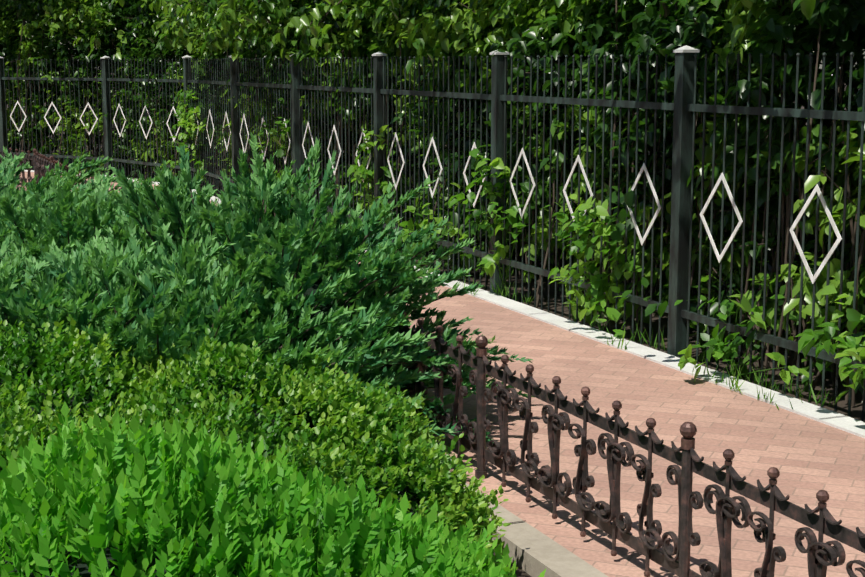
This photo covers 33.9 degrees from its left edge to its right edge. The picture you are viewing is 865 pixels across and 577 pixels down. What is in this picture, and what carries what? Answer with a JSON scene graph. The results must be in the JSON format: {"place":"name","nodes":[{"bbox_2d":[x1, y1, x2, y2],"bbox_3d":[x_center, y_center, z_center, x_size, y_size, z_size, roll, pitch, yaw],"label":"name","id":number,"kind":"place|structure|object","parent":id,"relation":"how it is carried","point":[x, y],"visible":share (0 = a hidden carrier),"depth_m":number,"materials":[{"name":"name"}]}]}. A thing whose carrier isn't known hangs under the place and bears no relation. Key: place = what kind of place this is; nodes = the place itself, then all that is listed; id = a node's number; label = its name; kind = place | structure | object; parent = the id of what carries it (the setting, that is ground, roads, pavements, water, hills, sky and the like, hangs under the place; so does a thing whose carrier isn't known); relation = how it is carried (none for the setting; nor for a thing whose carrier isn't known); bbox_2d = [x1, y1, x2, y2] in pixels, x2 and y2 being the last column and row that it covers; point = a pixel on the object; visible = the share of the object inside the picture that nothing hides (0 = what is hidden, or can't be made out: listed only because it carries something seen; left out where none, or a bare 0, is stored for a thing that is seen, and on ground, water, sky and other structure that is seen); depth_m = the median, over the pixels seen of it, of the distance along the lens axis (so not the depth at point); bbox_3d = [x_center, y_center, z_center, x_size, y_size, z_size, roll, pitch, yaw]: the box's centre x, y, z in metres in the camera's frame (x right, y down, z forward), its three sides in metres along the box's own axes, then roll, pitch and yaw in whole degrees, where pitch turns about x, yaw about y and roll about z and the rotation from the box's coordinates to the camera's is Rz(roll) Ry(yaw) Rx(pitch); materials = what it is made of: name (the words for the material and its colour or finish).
{"place":"outdoors","nodes":[
{"label":"outdoors","id":0,"kind":"place"},
{"bbox_2d":[6,70,864,576],"bbox_3d":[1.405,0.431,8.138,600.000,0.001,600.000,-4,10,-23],"label":"ground","id":1,"kind":"structure","parent":0,"point":[842,408],"depth_m":9.11,"materials":[{"name":"soil"}]},
{"bbox_2d":[20,18,395,148],"bbox_3d":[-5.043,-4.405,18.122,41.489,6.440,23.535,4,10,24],"label":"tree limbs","id":2,"kind":"object","parent":1,"relation":"on","point":[134,94],"depth_m":24.82,"materials":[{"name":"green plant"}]},
{"bbox_2d":[0,242,424,576],"bbox_3d":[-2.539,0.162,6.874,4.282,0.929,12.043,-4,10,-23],"label":"soil","id":3,"kind":"structure","parent":1,"relation":"on","point":[83,569],"depth_m":4.42,"materials":[{"name":"black soil"}]},
{"bbox_2d":[1,165,451,425],"bbox_3d":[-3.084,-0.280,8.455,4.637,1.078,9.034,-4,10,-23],"label":"shrub branches","id":4,"kind":"object","parent":1,"relation":"on","point":[262,342],"depth_m":6.03,"materials":[{"name":"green plant"}]},
{"bbox_2d":[0,317,517,576],"bbox_3d":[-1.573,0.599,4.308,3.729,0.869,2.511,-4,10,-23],"label":"boxwood shrubs","id":5,"kind":"object","parent":1,"relation":"on","point":[404,448],"visible":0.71,"depth_m":4.44,"materials":[{"name":"green plant"}]},
{"bbox_2d":[0,132,533,468],"bbox_3d":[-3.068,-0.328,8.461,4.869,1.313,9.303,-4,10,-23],"label":"juniper shrubs","id":6,"kind":"object","parent":1,"relation":"on","point":[114,255],"visible":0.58,"depth_m":5.90,"materials":[{"name":"green plant"}]},
{"bbox_2d":[0,402,545,576],"bbox_3d":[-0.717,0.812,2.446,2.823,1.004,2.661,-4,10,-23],"label":"plants","id":7,"kind":"object","parent":1,"relation":"on","point":[174,494],"visible":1,"depth_m":2.63,"materials":[{"name":"green plant"}]},
{"bbox_2d":[0,0,864,405],"bbox_3d":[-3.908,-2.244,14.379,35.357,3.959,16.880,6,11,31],"label":"hedge shrubs","id":8,"kind":"object","parent":1,"relation":"on","point":[768,32],"visible":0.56,"depth_m":9.89,"materials":[{"name":"green plant"}]},
{"bbox_2d":[3,0,342,29],"bbox_3d":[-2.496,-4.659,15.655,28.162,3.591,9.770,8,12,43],"label":"canopy branches","id":9,"kind":"object","parent":8,"relation":"on","point":[238,9],"visible":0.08,"depth_m":13.94,"materials":[{"name":"green plant"}]},
{"bbox_2d":[0,0,815,74],"bbox_3d":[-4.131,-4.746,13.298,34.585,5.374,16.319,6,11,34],"label":"tree canopy","id":10,"kind":"object","parent":9,"relation":"attached to","point":[239,20],"visible":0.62,"depth_m":14.47,"materials":[{"name":"green plant"}]},
{"bbox_2d":[0,45,864,420],"bbox_3d":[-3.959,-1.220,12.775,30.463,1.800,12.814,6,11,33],"label":"metal fence","id":11,"kind":"object","parent":1,"relation":"on","point":[216,103],"visible":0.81,"depth_m":9.63,"materials":[{"name":"black metal"}]},
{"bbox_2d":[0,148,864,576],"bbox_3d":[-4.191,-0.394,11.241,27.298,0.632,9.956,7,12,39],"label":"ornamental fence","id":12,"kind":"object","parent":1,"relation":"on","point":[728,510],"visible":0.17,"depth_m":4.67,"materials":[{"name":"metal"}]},
{"bbox_2d":[19,2,853,154],"bbox_3d":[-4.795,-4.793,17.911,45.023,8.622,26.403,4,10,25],"label":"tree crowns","id":13,"kind":"object","parent":1,"relation":"on","point":[391,100],"depth_m":23.44,"materials":[{"name":"green plant"}]},
{"bbox_2d":[15,172,864,576],"bbox_3d":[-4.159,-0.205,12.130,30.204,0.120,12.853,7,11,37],"label":"brick paving","id":14,"kind":"structure","parent":1,"relation":"on","point":[807,458],"depth_m":6.16,"materials":[{"name":"pink brick"}]},
{"bbox_2d":[166,87,864,409],"bbox_3d":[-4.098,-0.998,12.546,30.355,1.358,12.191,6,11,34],"label":"climbing vines","id":15,"kind":"object","parent":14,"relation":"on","point":[715,344],"visible":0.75,"depth_m":8.66,"materials":[{"name":"green plant"}]},
{"bbox_2d":[25,170,864,437],"bbox_3d":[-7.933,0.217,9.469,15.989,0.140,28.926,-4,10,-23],"label":"granite kerb","id":16,"kind":"object","parent":1,"relation":"on","point":[816,413],"visible":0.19,"depth_m":7.83,"materials":[{"name":"white stone"}]},
{"bbox_2d":[468,290,848,523],"bbox_3d":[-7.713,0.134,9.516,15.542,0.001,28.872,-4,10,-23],"label":"kerb joints","id":17,"kind":"object","parent":16,"relation":"attached to","point":[706,374],"visible":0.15,"depth_m":6.61,"materials":[{"name":"grey concrete"}]},
{"bbox_2d":[461,483,607,576],"bbox_3d":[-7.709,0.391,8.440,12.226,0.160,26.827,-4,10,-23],"label":"curb","id":18,"kind":"structure","parent":1,"relation":"on","point":[534,552],"depth_m":4.82,"materials":[{"name":"beige concrete"}]},
{"bbox_2d":[13,2,864,69],"label":"sky","id":19,"kind":"structure","parent":0,"point":[820,67],"materials":[{"name":"white"}]}
]}

